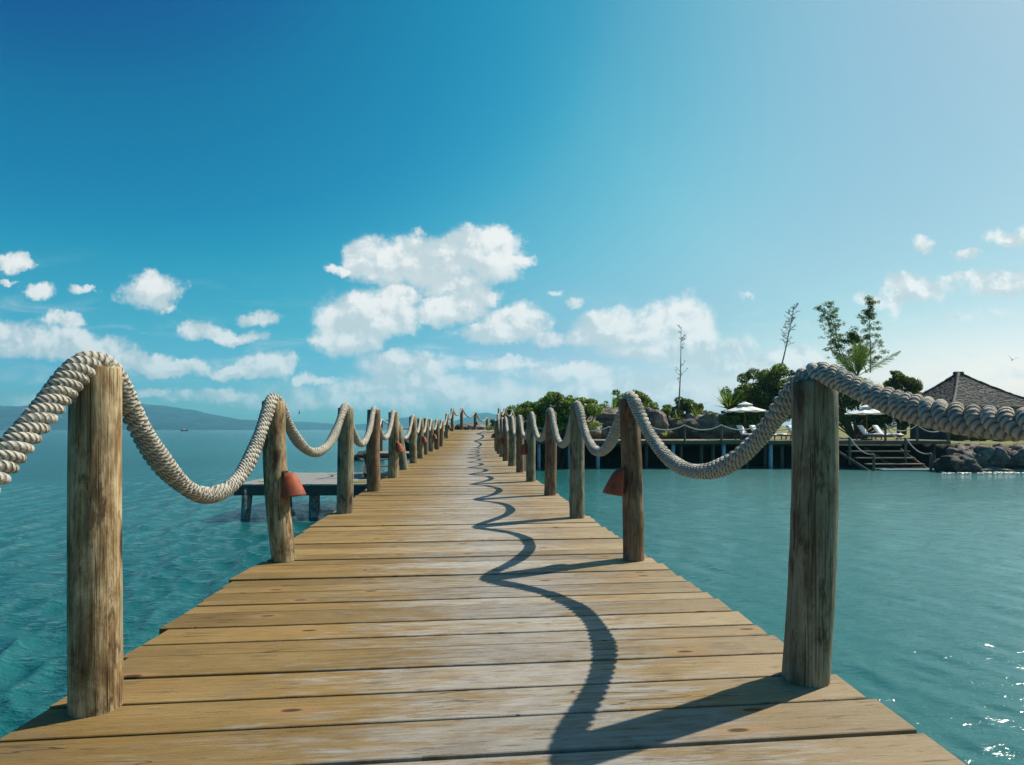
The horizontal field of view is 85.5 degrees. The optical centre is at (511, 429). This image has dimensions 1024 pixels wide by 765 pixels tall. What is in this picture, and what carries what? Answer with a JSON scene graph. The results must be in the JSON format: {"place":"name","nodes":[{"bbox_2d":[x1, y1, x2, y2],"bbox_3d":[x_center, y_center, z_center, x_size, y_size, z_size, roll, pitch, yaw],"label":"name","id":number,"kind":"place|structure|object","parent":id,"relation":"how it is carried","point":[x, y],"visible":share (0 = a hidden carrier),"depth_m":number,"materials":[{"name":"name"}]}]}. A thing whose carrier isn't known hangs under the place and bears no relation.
{"place":"outdoors","nodes":[
{"label":"outdoors","id":0,"kind":"place"},
{"bbox_2d":[0,404,308,429],"bbox_3d":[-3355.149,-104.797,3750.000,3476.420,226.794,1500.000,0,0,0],"label":"hills","id":1,"kind":"structure","parent":0,"point":[160,417],"depth_m":3672.24,"materials":[{"name":"blue"}]},
{"bbox_2d":[293,413,496,429],"bbox_3d":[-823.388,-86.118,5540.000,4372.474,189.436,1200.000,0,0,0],"label":"hills","id":2,"kind":"structure","parent":0,"point":[404,422],"depth_m":5395.03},
{"bbox_2d":[434,429,444,448],"bbox_3d":[-3.841,0.970,28.511,1.328,2.146,1.132,0,0,0],"label":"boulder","id":3,"kind":"object","parent":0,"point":[439,437],"visible":0.02,"depth_m":28.15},
{"bbox_2d":[0,430,1023,764],"bbox_3d":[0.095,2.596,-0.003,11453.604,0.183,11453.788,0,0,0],"label":"sea","id":4,"kind":"structure","parent":0,"point":[928,628],"depth_m":11.16,"materials":[{"name":"liquid"}]},
{"bbox_2d":[233,451,408,518],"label":"jetty","id":5,"kind":"object","parent":4,"relation":"in","point":[322,484],"visible":0.27,"depth_m":16.16,"materials":[{"name":"grey wood"}]},
{"bbox_2d":[380,421,382,450],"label":"landing post","id":6,"kind":"object","parent":5,"relation":"on","point":[381,444],"visible":0.6,"depth_m":20.11,"materials":[{"name":"brown wood"}]},
{"bbox_2d":[354,450,365,459],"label":"boulder","id":7,"kind":"object","parent":4,"relation":"in","point":[359,454],"visible":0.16,"depth_m":46.58,"materials":[{"name":"stone"}]},
{"bbox_2d":[0,430,965,764],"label":"pier","id":8,"kind":"structure","parent":4,"relation":"in","point":[466,598],"depth_m":1.99,"materials":[{"name":"brown wood"}]},
{"bbox_2d":[67,364,123,717],"bbox_3d":[-1.271,0.325,1.691,0.148,1.045,0.136,0,0,0],"label":"rope post","id":9,"kind":"object","parent":8,"relation":"on","point":[95,677],"visible":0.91,"depth_m":1.64,"materials":[{"name":"brown wood"}]},
{"bbox_2d":[262,401,295,561],"bbox_3d":[-1.495,0.326,3.555,0.212,1.023,0.151,0,0,0],"label":"rope post","id":10,"kind":"object","parent":8,"relation":"on","point":[281,541],"visible":0.77,"depth_m":3.49,"materials":[{"name":"brown wood"}]},
{"bbox_2d":[0,351,487,503],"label":"thick rope","id":11,"kind":"object","parent":10,"relation":"on","point":[68,379],"visible":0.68,"depth_m":1.94,"materials":[{"name":"fabric"}]},
{"bbox_2d":[278,471,305,520],"bbox_3d":[-1.395,0.413,3.520,0.154,0.322,0.168,0,0,41],"label":"lamp shade","id":12,"kind":"object","parent":10,"relation":"attached to","point":[292,486],"visible":1,"depth_m":3.48,"materials":[{"name":"ceramic"}]},
{"bbox_2d":[336,408,353,513],"bbox_3d":[-1.657,0.306,5.500,0.168,1.042,0.154,0,0,0],"label":"rope post","id":13,"kind":"object","parent":8,"relation":"on","point":[345,472],"visible":0.9,"depth_m":5.44,"materials":[{"name":"brown wood"}]},
{"bbox_2d":[366,409,380,491],"bbox_3d":[-1.837,0.278,7.352,0.194,1.083,0.166,0,0,0],"label":"rope post","id":14,"kind":"object","parent":8,"relation":"on","point":[373,472],"visible":0.88,"depth_m":7.29,"materials":[{"name":"brown wood"}]},
{"bbox_2d":[387,412,398,477],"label":"rope post","id":15,"kind":"object","parent":8,"relation":"on","point":[393,465],"visible":0.82,"depth_m":9.24,"materials":[{"name":"brown wood"}]},
{"bbox_2d":[394,442,403,460],"bbox_3d":[-1.876,0.362,9.258,0.149,0.322,0.171,0,0,35],"label":"lamp shade","id":16,"kind":"object","parent":15,"relation":"attached to","point":[399,446],"visible":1,"depth_m":9.22,"materials":[{"name":"ceramic"}]},
{"bbox_2d":[399,424,407,469],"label":"rope post","id":17,"kind":"object","parent":8,"relation":"on","point":[403,464],"visible":0.65,"depth_m":11.02,"materials":[{"name":"brown wood"}]},
{"bbox_2d":[409,416,416,462],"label":"rope post","id":18,"kind":"object","parent":8,"relation":"on","point":[413,447],"visible":0.84,"depth_m":12.93,"materials":[{"name":"brown wood"}]},
{"bbox_2d":[417,419,423,457],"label":"rope post","id":19,"kind":"object","parent":8,"relation":"on","point":[420,446],"visible":0.84,"depth_m":14.83,"materials":[{"name":"brown wood"}]},
{"bbox_2d":[424,418,428,454],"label":"rope post","id":20,"kind":"object","parent":8,"relation":"on","point":[426,434],"visible":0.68,"depth_m":16.74,"materials":[{"name":"brown wood"}]},
{"bbox_2d":[429,420,433,451],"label":"rope post","id":21,"kind":"object","parent":8,"relation":"on","point":[431,441],"visible":0.85,"depth_m":18.63,"materials":[{"name":"brown wood"}]},
{"bbox_2d":[435,420,438,448],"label":"rope post","id":22,"kind":"object","parent":8,"relation":"on","point":[437,439],"visible":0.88,"depth_m":20.54,"materials":[{"name":"brown wood"}]},
{"bbox_2d":[439,420,443,446],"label":"rope post","id":23,"kind":"object","parent":8,"relation":"on","point":[441,444],"visible":0.92,"depth_m":22.43,"materials":[{"name":"brown wood"}]},
{"bbox_2d":[445,414,448,437],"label":"rope post","id":24,"kind":"object","parent":8,"relation":"on","point":[446,432],"visible":0.91,"depth_m":24.34,"materials":[{"name":"brown wood"}]},
{"bbox_2d":[451,409,453,430],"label":"rope post","id":25,"kind":"object","parent":8,"relation":"on","point":[452,423],"visible":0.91,"depth_m":26.23,"materials":[{"name":"brown wood"}]},
{"bbox_2d":[460,409,462,429],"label":"rope post","id":26,"kind":"object","parent":8,"relation":"on","point":[461,420],"visible":0.98,"depth_m":28.14,"materials":[{"name":"brown wood"}]},
{"bbox_2d":[474,413,476,429],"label":"rope post","id":27,"kind":"object","parent":8,"relation":"on","point":[475,420],"visible":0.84,"depth_m":30.05,"materials":[{"name":"brown wood"}]},
{"bbox_2d":[495,421,496,450],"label":"rope post","id":28,"kind":"object","parent":8,"relation":"on","point":[495,436],"visible":0.35,"depth_m":18.94,"materials":[{"name":"brown wood"}]},
{"bbox_2d":[496,420,498,453],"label":"rope post","id":29,"kind":"object","parent":8,"relation":"on","point":[497,437],"visible":0.5,"depth_m":17.24,"materials":[{"name":"brown wood"}]},
{"bbox_2d":[499,419,502,456],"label":"rope post","id":30,"kind":"object","parent":8,"relation":"on","point":[500,445],"visible":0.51,"depth_m":15.53,"materials":[{"name":"brown wood"}]},
{"bbox_2d":[503,419,507,460],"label":"rope post","id":31,"kind":"object","parent":8,"relation":"on","point":[505,446],"visible":0.84,"depth_m":13.78,"materials":[{"name":"brown wood"}]},
{"bbox_2d":[508,418,515,465],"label":"rope post","id":32,"kind":"object","parent":8,"relation":"on","point":[512,451],"visible":0.85,"depth_m":12.05,"materials":[{"name":"brown wood"}]},
{"bbox_2d":[516,417,523,472],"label":"rope post","id":33,"kind":"object","parent":8,"relation":"on","point":[519,458],"visible":0.8,"depth_m":10.34,"materials":[{"name":"brown wood"}]},
{"bbox_2d":[526,415,535,481],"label":"rope post","id":34,"kind":"object","parent":8,"relation":"on","point":[530,454],"visible":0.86,"depth_m":8.62,"materials":[{"name":"brown wood"}]},
{"bbox_2d":[518,443,528,463],"bbox_3d":[0.181,0.373,8.665,0.158,0.343,0.183,0,0,-20],"label":"lamp shade","id":35,"kind":"object","parent":34,"relation":"attached to","point":[523,450],"visible":1,"depth_m":8.62,"materials":[{"name":"ceramic"}]},
{"bbox_2d":[544,412,556,495],"bbox_3d":[0.482,0.299,6.955,0.161,1.044,0.160,0,0,0],"label":"rope post","id":36,"kind":"object","parent":8,"relation":"on","point":[550,465],"visible":0.84,"depth_m":6.90,"materials":[{"name":"brown wood"}]},
{"bbox_2d":[569,405,584,518],"bbox_3d":[0.609,0.302,5.207,0.145,1.054,0.142,0,0,0],"label":"rope post","id":37,"kind":"object","parent":8,"relation":"on","point":[576,497],"visible":0.92,"depth_m":5.16,"materials":[{"name":"brown wood"}]},
{"bbox_2d":[619,399,644,561],"bbox_3d":[0.773,0.321,3.586,0.160,1.033,0.146,0,0,0],"label":"rope post","id":38,"kind":"object","parent":8,"relation":"on","point":[634,522],"visible":0.88,"depth_m":3.53,"materials":[{"name":"brown wood"}]},
{"bbox_2d":[603,467,632,519],"bbox_3d":[0.667,0.402,3.547,0.164,0.342,0.180,0,0,-27],"label":"lamp shade","id":39,"kind":"object","parent":38,"relation":"attached to","point":[615,484],"visible":1,"depth_m":3.50,"materials":[{"name":"ceramic"}]},
{"bbox_2d":[781,379,838,687],"bbox_3d":[1.011,0.340,1.882,0.174,1.014,0.148,0,0,0],"label":"rope post","id":40,"kind":"object","parent":8,"relation":"on","point":[811,596],"visible":0.98,"depth_m":1.82,"materials":[{"name":"brown wood"}]},
{"bbox_2d":[931,453,982,472],"bbox_3d":[27.105,2.448,33.891,2.227,1.990,2.018,0,0,0],"label":"boulder","id":41,"kind":"object","parent":4,"relation":"in","point":[956,462],"visible":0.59,"depth_m":33.30,"materials":[{"name":"stone"}]},
{"bbox_2d":[942,471,1023,473],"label":"foam","id":42,"kind":"object","parent":4,"relation":"on","point":[982,472],"visible":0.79,"depth_m":32.87,"materials":[{"name":"white"}]},
{"bbox_2d":[982,466,1002,471],"bbox_3d":[29.615,2.559,34.244,2.304,0.555,1.361,0,0,0],"label":"boulder","id":43,"kind":"object","parent":4,"relation":"in","point":[990,469],"visible":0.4,"depth_m":33.86,"materials":[{"name":"grey stone"}]},
{"bbox_2d":[997,468,1023,472],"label":"boulder","id":44,"kind":"object","parent":4,"relation":"in","point":[1011,470],"visible":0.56,"depth_m":33.47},
{"bbox_2d":[0,0,1023,425],"label":"sky","id":45,"kind":"structure","parent":0,"point":[419,208],"materials":[{"name":"blue"}]},
{"bbox_2d":[444,425,1023,471],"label":"island ground","id":46,"kind":"structure","parent":0,"point":[612,457],"depth_m":39.65,"materials":[{"name":"green plant"}]},
{"bbox_2d":[404,438,408,450],"bbox_3d":[-6.079,1.150,33.014,1.774,1.370,1.534,0,0,0],"label":"boulder","id":47,"kind":"object","parent":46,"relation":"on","point":[406,442],"visible":0.08,"depth_m":32.38,"materials":[{"name":"stone"}]},
{"bbox_2d":[449,423,485,430],"bbox_3d":[-2.627,0.037,33.527,2.459,0.875,1.590,0,0,0],"label":"boulder","id":48,"kind":"object","parent":46,"relation":"on","point":[467,426],"visible":0.38,"depth_m":33.02,"materials":[{"name":"grey stone"}]},
{"bbox_2d":[490,409,511,426],"bbox_3d":[-0.666,-0.158,34.545,1.756,2.287,1.071,0,0,17],"label":"dark bush","id":49,"kind":"object","parent":46,"relation":"on","point":[508,412],"visible":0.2,"depth_m":34.34,"materials":[{"name":"green plant"}]},
{"bbox_2d":[506,391,603,467],"bbox_3d":[2.670,0.719,38.229,7.346,6.809,3.752,0,0,0],"label":"seaside bush","id":50,"kind":"object","parent":46,"relation":"on","point":[559,403],"visible":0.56,"depth_m":37.47,"materials":[{"name":"green plant"}]},
{"bbox_2d":[563,416,601,438],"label":"boulder","id":51,"kind":"object","parent":46,"relation":"on","point":[595,434],"visible":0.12,"depth_m":42.06,"materials":[{"name":"stone"}]},
{"bbox_2d":[560,407,676,438],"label":"boulder","id":52,"kind":"object","parent":46,"relation":"on","point":[606,419],"visible":0.15,"depth_m":43.44,"materials":[{"name":"stone"}]},
{"bbox_2d":[605,397,618,408],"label":"yucca","id":53,"kind":"object","parent":52,"relation":"on","point":[614,404],"visible":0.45,"depth_m":44.98,"materials":[{"name":"green plant"}]},
{"bbox_2d":[599,388,658,408],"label":"loose bush","id":54,"kind":"object","parent":46,"relation":"on","point":[643,397],"visible":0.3,"depth_m":47.10,"materials":[{"name":"green plant"}]},
{"bbox_2d":[642,407,670,438],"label":"boulder","id":55,"kind":"object","parent":46,"relation":"on","point":[657,419],"visible":0.41,"depth_m":43.00,"materials":[{"name":"stone"}]},
{"bbox_2d":[654,405,671,416],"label":"bush","id":56,"kind":"object","parent":46,"relation":"on","point":[666,410],"visible":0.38,"depth_m":45.65,"materials":[{"name":"green plant"}]},
{"bbox_2d":[667,418,700,438],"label":"boulder","id":57,"kind":"object","parent":46,"relation":"on","point":[690,432],"visible":0.62,"depth_m":43.56,"materials":[{"name":"stone"}]},
{"bbox_2d":[691,407,700,416],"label":"lime plant","id":58,"kind":"object","parent":57,"relation":"on","point":[695,414],"visible":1,"depth_m":43.75,"materials":[{"name":"green plant"}]},
{"bbox_2d":[662,397,708,420],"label":"round bush","id":59,"kind":"object","parent":46,"relation":"on","point":[688,405],"visible":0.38,"depth_m":46.27,"materials":[{"name":"green plant"}]},
{"bbox_2d":[676,324,687,409],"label":"flower stalk","id":60,"kind":"object","parent":59,"relation":"in","point":[682,339],"visible":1,"depth_m":45.97,"materials":[{"name":"green"}]},
{"bbox_2d":[684,413,736,438],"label":"boulder","id":61,"kind":"object","parent":46,"relation":"on","point":[707,421],"visible":0.56,"depth_m":45.00,"materials":[{"name":"grey stone"}]},
{"bbox_2d":[711,412,740,424],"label":"umbrella bush","id":62,"kind":"object","parent":46,"relation":"on","point":[732,420],"visible":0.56,"depth_m":45.05,"materials":[{"name":"green plant"}]},
{"bbox_2d":[711,385,746,408],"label":"agave","id":63,"kind":"object","parent":46,"relation":"on","point":[727,403],"visible":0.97,"depth_m":44.81,"materials":[{"name":"green plant"}]},
{"bbox_2d":[728,416,758,438],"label":"boulder","id":64,"kind":"object","parent":46,"relation":"on","point":[739,437],"visible":0.05,"depth_m":46.15,"materials":[{"name":"stone"}]},
{"bbox_2d":[536,439,953,467],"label":"sun deck","id":65,"kind":"structure","parent":46,"relation":"on","point":[700,442],"depth_m":37.13,"materials":[{"name":"brown wood"}]},
{"bbox_2d":[684,425,685,443],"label":"deck post","id":66,"kind":"object","parent":65,"relation":"on","point":[684,434],"visible":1,"depth_m":36.92,"materials":[{"name":"brown wood"}]},
{"bbox_2d":[720,425,722,443],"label":"deck post","id":67,"kind":"object","parent":65,"relation":"on","point":[721,434],"visible":1,"depth_m":36.93,"materials":[{"name":"brown wood"}]},
{"bbox_2d":[537,425,791,430],"bbox_3d":[11.255,-0.099,36.988,19.740,0.462,0.088,0,0,0],"label":"rope","id":68,"kind":"object","parent":67,"relation":"attached to","point":[682,426],"visible":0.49,"depth_m":36.95,"materials":[{"name":"beige fabric"}]},
{"bbox_2d":[733,425,749,439],"bbox_3d":[16.603,0.217,38.873,0.690,1.043,1.950,0,0,-32],"label":"sun lounger","id":69,"kind":"object","parent":65,"relation":"on","point":[742,432],"visible":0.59,"depth_m":39.23,"materials":[{"name":"white fabric"}]},
{"bbox_2d":[725,402,765,439],"bbox_3d":[16.403,-0.643,39.000,2.550,2.757,2.550,0,0,11],"label":"umbrella","id":70,"kind":"object","parent":65,"relation":"on","point":[744,407],"visible":0.97,"depth_m":38.53,"materials":[{"name":"beige fabric"}]},
{"bbox_2d":[749,425,777,439],"bbox_3d":[17.520,0.217,38.873,0.690,1.043,1.950,0,0,-32],"label":"sun lounger","id":71,"kind":"object","parent":65,"relation":"on","point":[751,426],"visible":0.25,"depth_m":39.25,"materials":[{"name":"white fabric"}]},
{"bbox_2d":[775,433,788,439],"bbox_3d":[19.255,0.217,40.773,0.690,1.043,1.950,0,0,-32],"label":"sun lounger","id":72,"kind":"object","parent":65,"relation":"on","point":[780,434],"visible":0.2,"depth_m":39.99,"materials":[{"name":"white fabric"}]},
{"bbox_2d":[783,425,791,439],"bbox_3d":[20.008,0.217,38.573,0.690,1.043,1.950,0,0,-32],"label":"sun lounger","id":73,"kind":"object","parent":65,"relation":"on","point":[789,426],"visible":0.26,"depth_m":39.01,"materials":[{"name":"white fabric"}]},
{"bbox_2d":[844,405,884,439],"bbox_3d":[25.090,-0.554,39.200,2.550,2.578,2.550,0,0,20],"label":"umbrella","id":74,"kind":"object","parent":65,"relation":"on","point":[866,410],"visible":0.78,"depth_m":38.94,"materials":[{"name":"beige fabric"}]},
{"bbox_2d":[854,425,888,439],"bbox_3d":[25.325,0.217,39.073,0.690,1.043,1.950,0,0,-32],"label":"sun lounger","id":75,"kind":"object","parent":65,"relation":"on","point":[861,428],"visible":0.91,"depth_m":39.26,"materials":[{"name":"white fabric"}]},
{"bbox_2d":[884,425,886,441],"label":"deck post","id":76,"kind":"object","parent":65,"relation":"on","point":[885,433],"visible":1,"depth_m":36.92,"materials":[{"name":"brown wood"}]},
{"bbox_2d":[886,424,939,432],"bbox_3d":[27.061,-0.082,37.018,4.334,0.580,0.105,0,0,-2],"label":"rope","id":77,"kind":"object","parent":76,"relation":"attached to","point":[912,428],"visible":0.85,"depth_m":36.97,"materials":[{"name":"beige fabric"}]},
{"bbox_2d":[839,445,933,469],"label":"wooden steps","id":78,"kind":"structure","parent":65,"relation":"attached to","point":[888,463],"depth_m":35.90,"materials":[{"name":"brown wood"}]},
{"bbox_2d":[848,437,850,464],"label":"step post","id":79,"kind":"object","parent":78,"relation":"attached to","point":[849,449],"visible":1,"depth_m":36.15,"materials":[{"name":"brown wood"}]},
{"bbox_2d":[872,454,874,470],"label":"step post","id":80,"kind":"object","parent":78,"relation":"attached to","point":[873,462],"visible":0.86,"depth_m":34.74,"materials":[{"name":"brown wood"}]},
{"bbox_2d":[904,438,906,462],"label":"step post","id":81,"kind":"object","parent":78,"relation":"on","point":[905,449],"visible":0.96,"depth_m":35.94,"materials":[{"name":"brown wood"}]},
{"bbox_2d":[885,424,928,453],"bbox_3d":[25.582,0.608,35.829,0.200,1.916,2.718,0,0,-27],"label":"rope","id":82,"kind":"object","parent":81,"relation":"attached to","point":[907,440],"visible":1,"depth_m":35.90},
{"bbox_2d":[929,453,931,470],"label":"step post","id":83,"kind":"object","parent":78,"relation":"attached to","point":[930,461],"visible":0.88,"depth_m":34.55,"materials":[{"name":"brown wood"}]},
{"bbox_2d":[871,425,903,439],"bbox_3d":[26.400,0.217,39.073,0.690,1.043,1.950,0,0,-32],"label":"sun lounger","id":84,"kind":"object","parent":65,"relation":"on","point":[876,428],"visible":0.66,"depth_m":39.33,"materials":[{"name":"white fabric"}]},
{"bbox_2d":[916,426,918,441],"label":"deck post","id":85,"kind":"object","parent":65,"relation":"on","point":[917,437],"visible":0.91,"depth_m":36.95,"materials":[{"name":"brown wood"}]},
{"bbox_2d":[717,363,795,432],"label":"broad tree","id":86,"kind":"object","parent":46,"relation":"on","point":[765,394],"visible":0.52,"depth_m":45.81,"materials":[{"name":"green plant"}]},
{"bbox_2d":[780,303,800,362],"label":"flower stalk","id":87,"kind":"object","parent":86,"relation":"on","point":[790,321],"visible":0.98,"depth_m":46.96,"materials":[{"name":"green"}]},
{"bbox_2d":[816,362,909,438],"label":"shady tree","id":88,"kind":"object","parent":46,"relation":"on","point":[846,421],"visible":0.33,"depth_m":46.53,"materials":[{"name":"green plant"}]},
{"bbox_2d":[831,339,900,424],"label":"palm tree","id":89,"kind":"object","parent":46,"relation":"on","point":[858,359],"visible":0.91,"depth_m":47.28,"materials":[{"name":"green plant"}]},
{"bbox_2d":[882,370,923,434],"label":"olive bush","id":90,"kind":"object","parent":46,"relation":"on","point":[901,381],"visible":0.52,"depth_m":51.38,"materials":[{"name":"green plant"}]},
{"bbox_2d":[897,371,1023,439],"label":"hut","id":91,"kind":"object","parent":46,"relation":"on","point":[961,387],"visible":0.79,"depth_m":44.53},
{"bbox_2d":[946,443,996,466],"bbox_3d":[29.365,2.069,35.422,2.878,2.428,2.205,0,0,-15],"label":"boulder","id":92,"kind":"object","parent":46,"relation":"on","point":[981,455],"visible":0.49,"depth_m":34.67,"materials":[{"name":"stone"}]},
{"bbox_2d":[945,433,1002,440],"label":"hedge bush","id":93,"kind":"object","parent":46,"relation":"on","point":[976,439],"visible":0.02,"depth_m":40.36,"materials":[{"name":"green plant"}]},
{"bbox_2d":[980,443,1015,468],"bbox_3d":[30.711,1.977,35.122,2.184,2.284,2.151,0,0,-41],"label":"boulder","id":94,"kind":"object","parent":46,"relation":"on","point":[1001,457],"visible":0.48,"depth_m":34.31,"materials":[{"name":"stone"}]},
{"bbox_2d":[1009,443,1023,468],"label":"boulder","id":95,"kind":"object","parent":46,"relation":"on","point":[1017,453],"visible":0.42,"depth_m":34.06,"materials":[{"name":"stone"}]},
{"bbox_2d":[812,301,853,368],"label":"bamboo","id":96,"kind":"object","parent":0,"point":[834,341],"visible":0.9,"depth_m":49.89,"materials":[{"name":"green plant"}]},
{"bbox_2d":[842,295,889,372],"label":"bamboo","id":97,"kind":"object","parent":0,"point":[854,335],"visible":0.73,"depth_m":49.81,"materials":[{"name":"green plant"}]},
{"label":"rope post","id":98,"kind":"object","parent":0,"visible":0},
{"bbox_2d":[495,362,1023,478],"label":"thick rope","id":99,"kind":"object","parent":98,"relation":"on","point":[1004,423],"visible":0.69,"depth_m":1.81,"materials":[{"name":"fabric"}]},
{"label":"deck post","id":100,"kind":"object","parent":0,"visible":0},
{"bbox_2d":[839,436,873,454],"bbox_3d":[22.023,0.661,35.988,0.367,1.887,2.743,0,0,-36],"label":"rope","id":101,"kind":"object","parent":100,"relation":"attached to","point":[856,446],"visible":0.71,"depth_m":35.81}
]}

